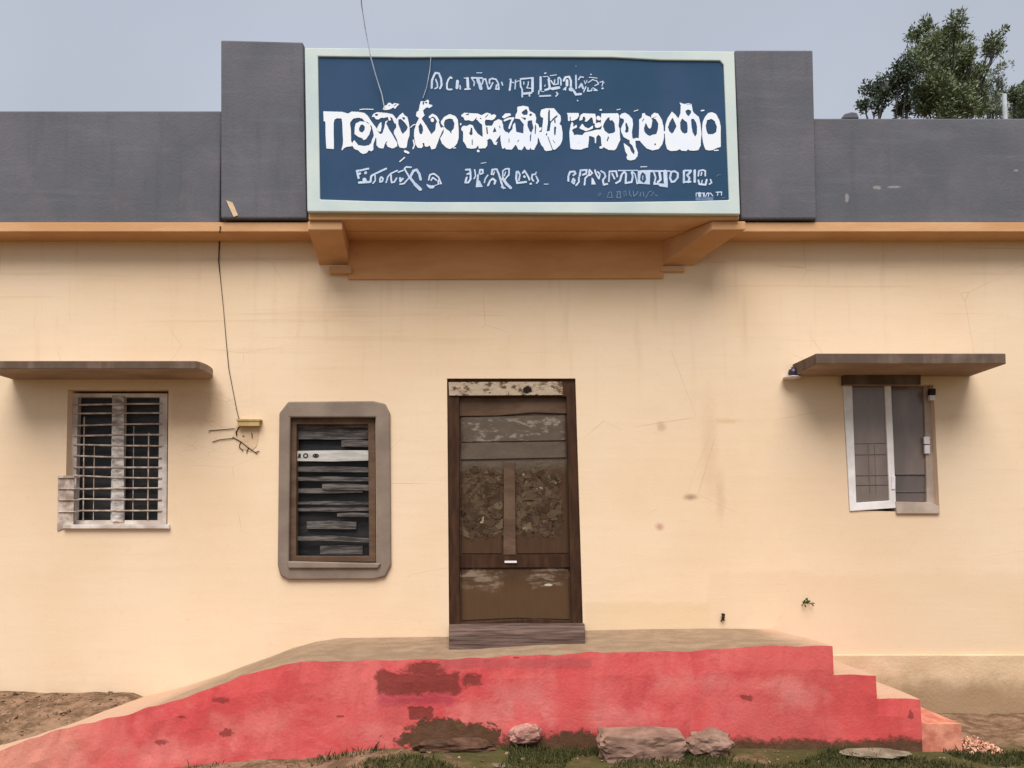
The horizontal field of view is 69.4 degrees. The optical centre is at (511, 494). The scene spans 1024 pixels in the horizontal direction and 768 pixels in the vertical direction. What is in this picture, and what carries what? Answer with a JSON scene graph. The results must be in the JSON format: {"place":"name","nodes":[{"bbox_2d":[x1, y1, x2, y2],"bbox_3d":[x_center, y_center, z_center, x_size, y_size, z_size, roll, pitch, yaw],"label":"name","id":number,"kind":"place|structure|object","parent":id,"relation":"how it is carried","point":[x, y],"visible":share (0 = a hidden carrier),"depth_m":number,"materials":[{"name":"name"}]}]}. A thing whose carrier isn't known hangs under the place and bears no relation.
{"place":"outdoors","nodes":[
{"label":"outdoors","id":0,"kind":"place"},
{"bbox_2d":[0,691,1023,767],"bbox_3d":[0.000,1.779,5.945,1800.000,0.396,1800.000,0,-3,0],"label":"ground","id":1,"kind":"structure","parent":0,"point":[1004,731],"depth_m":5.00,"materials":[{"name":"brown soil"}]},
{"bbox_2d":[410,737,495,752],"bbox_3d":[-0.382,1.619,4.753,0.562,0.112,0.150,0,-3,0],"label":"stone","id":2,"kind":"object","parent":1,"relation":"on","point":[463,744],"visible":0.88,"depth_m":4.70,"materials":[{"name":"stone"}]},
{"bbox_2d":[0,629,961,767],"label":"entrance platform","id":3,"kind":"structure","parent":1,"relation":"on","point":[759,689],"depth_m":4.82,"materials":[{"name":"red paint"}]},
{"bbox_2d":[492,763,507,766],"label":"stone","id":4,"kind":"object","parent":1,"relation":"on","point":[496,764],"visible":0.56,"depth_m":4.48,"materials":[{"name":"grey stone"}]},
{"bbox_2d":[0,41,1023,713],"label":"building","id":5,"kind":"structure","parent":1,"relation":"on","point":[488,431],"depth_m":6.04,"materials":[{"name":"paint"}]},
{"bbox_2d":[57,393,170,530],"bbox_3d":[-3.242,-0.270,6.102,0.925,1.143,0.160,0,-3,0],"label":"window","id":6,"kind":"structure","parent":5,"relation":"in","point":[118,479],"depth_m":6.15,"materials":[{"name":"white paint"}]},
{"bbox_2d":[218,226,238,417],"bbox_3d":[-2.333,-1.390,6.003,0.206,1.566,0.209,0,-3,0],"label":"wall cable","id":7,"kind":"object","parent":5,"relation":"attached to","point":[223,312],"depth_m":6.10,"materials":[{"name":"metal"}]},
{"bbox_2d":[209,419,262,453],"bbox_3d":[-2.265,-0.471,6.035,0.437,0.280,0.056,0,-3,0],"label":"junction box","id":8,"kind":"object","parent":5,"relation":"attached to","point":[246,433],"visible":1,"depth_m":6.06,"materials":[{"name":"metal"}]},
{"bbox_2d":[278,401,390,579],"bbox_3d":[-1.441,-0.033,6.068,0.925,1.458,0.156,0,-3,0],"label":"window","id":9,"kind":"structure","parent":5,"relation":"in","point":[335,457],"depth_m":6.07,"materials":[{"name":"beige paint"}]},
{"bbox_2d":[447,379,584,649],"bbox_3d":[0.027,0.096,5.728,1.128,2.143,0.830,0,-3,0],"label":"door","id":10,"kind":"structure","parent":5,"relation":"in","point":[514,520],"depth_m":6.09,"materials":[{"name":"brown wood"}]},
{"bbox_2d":[305,48,739,215],"bbox_3d":[0.070,-2.809,5.833,3.370,1.323,0.220,0,-3,0],"label":"signboard","id":11,"kind":"object","parent":5,"relation":"attached to","point":[551,132],"visible":1,"depth_m":5.73,"materials":[{"name":"blue paint"}]},
{"bbox_2d":[361,0,383,105],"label":"overhead wire","id":12,"kind":"object","parent":11,"relation":"attached to","point":[370,54],"visible":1,"depth_m":5.69,"materials":[{"name":"black metal"}]},
{"bbox_2d":[783,367,800,379],"bbox_3d":[2.282,-0.991,6.040,0.144,0.095,0.142,0,-3,0],"label":"lamp holder","id":13,"kind":"object","parent":5,"relation":"attached to","point":[792,373],"visible":1,"depth_m":6.01,"materials":[{"name":"white plastic"}]},
{"bbox_2d":[801,598,814,606],"bbox_3d":[2.390,0.873,5.957,0.097,0.080,0.078,0,-3,0],"label":"wall weed","id":14,"kind":"object","parent":5,"relation":"attached to","point":[806,602],"depth_m":5.96,"materials":[{"name":"green plant"}]},
{"bbox_2d":[841,112,858,118],"bbox_3d":[2.779,-3.106,6.111,0.132,0.054,0.100,0,-3,0],"label":"coping chunk","id":15,"kind":"object","parent":5,"relation":"on","point":[851,115],"visible":0.54,"depth_m":6.06,"materials":[{"name":"grey paint"}]},
{"bbox_2d":[841,375,939,513],"bbox_3d":[3.112,-0.407,6.090,0.811,1.138,0.180,0,-3,0],"label":"window","id":16,"kind":"structure","parent":5,"relation":"in","point":[889,440],"depth_m":6.07,"materials":[{"name":"white paint"}]},
{"bbox_2d":[1002,93,1007,118],"bbox_3d":[10.993,-3.319,16.226,0.095,11.227,0.100,0,-3,0],"label":"pole","id":17,"kind":"object","parent":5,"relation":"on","point":[1004,108],"visible":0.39,"depth_m":16.47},
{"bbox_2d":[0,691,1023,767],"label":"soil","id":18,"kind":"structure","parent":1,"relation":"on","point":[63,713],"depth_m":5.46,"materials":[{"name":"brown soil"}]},
{"bbox_2d":[508,723,541,743],"bbox_3d":[0.085,1.547,4.776,0.221,0.133,0.126,0,-3,0],"label":"stone","id":19,"kind":"object","parent":1,"relation":"on","point":[527,733],"visible":1,"depth_m":4.73,"materials":[{"name":"pink stone"}]},
{"bbox_2d":[596,726,687,762],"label":"stone","id":20,"kind":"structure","parent":1,"relation":"on","point":[613,743],"depth_m":4.53,"materials":[{"name":"stone"}]},
{"bbox_2d":[685,727,735,758],"bbox_3d":[1.247,1.587,4.683,0.328,0.216,0.198,0,-3,0],"label":"stone","id":21,"kind":"object","parent":1,"relation":"on","point":[715,741],"visible":0.81,"depth_m":4.61,"materials":[{"name":"beige stone"}]},
{"bbox_2d":[839,748,911,758],"bbox_3d":[2.273,1.618,4.625,0.447,0.028,0.208,0,-3,0],"label":"stone","id":22,"kind":"object","parent":1,"relation":"on","point":[887,753],"visible":0.98,"depth_m":4.60,"materials":[{"name":"grey stone"}]},
{"bbox_2d":[853,44,923,118],"bbox_3d":[9.080,-4.299,17.411,1.559,13.442,2.081,-2,-3,30],"label":"tree","id":23,"kind":"object","parent":1,"relation":"on","point":[897,84],"visible":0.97,"depth_m":17.57,"materials":[{"name":"green plant"}]},
{"bbox_2d":[902,6,1010,118],"bbox_3d":[11.106,-4.946,18.211,2.360,14.817,3.485,-2,-4,31],"label":"tree","id":24,"kind":"object","parent":1,"relation":"on","point":[952,85],"visible":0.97,"depth_m":17.99,"materials":[{"name":"green plant"}]},
{"bbox_2d":[961,735,1002,753],"bbox_3d":[3.064,1.654,4.899,0.352,0.122,0.282,0,-3,0],"label":"rubble heap","id":25,"kind":"object","parent":1,"relation":"on","point":[984,745],"visible":0.71,"depth_m":4.85,"materials":[{"name":"stone"}]},
{"bbox_2d":[977,59,1014,118],"bbox_3d":[14.058,-4.968,21.332,1.091,15.183,1.530,0,-3,0],"label":"tree","id":26,"kind":"object","parent":1,"relation":"on","point":[997,108],"visible":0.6,"depth_m":21.38,"materials":[{"name":"green plant"}]},
{"bbox_2d":[998,80,1023,118],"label":"tree","id":27,"kind":"object","parent":1,"relation":"on","point":[1016,99],"visible":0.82,"depth_m":20.33,"materials":[{"name":"green plant"}]},
{"bbox_2d":[0,0,1023,118],"label":"sky","id":28,"kind":"structure","parent":0,"point":[56,55],"materials":[{"name":"blue"}]},
{"bbox_2d":[121,741,1023,767],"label":"grass","id":29,"kind":"structure","parent":0,"point":[561,753],"depth_m":4.53,"materials":[{"name":"green plant"}]}
]}

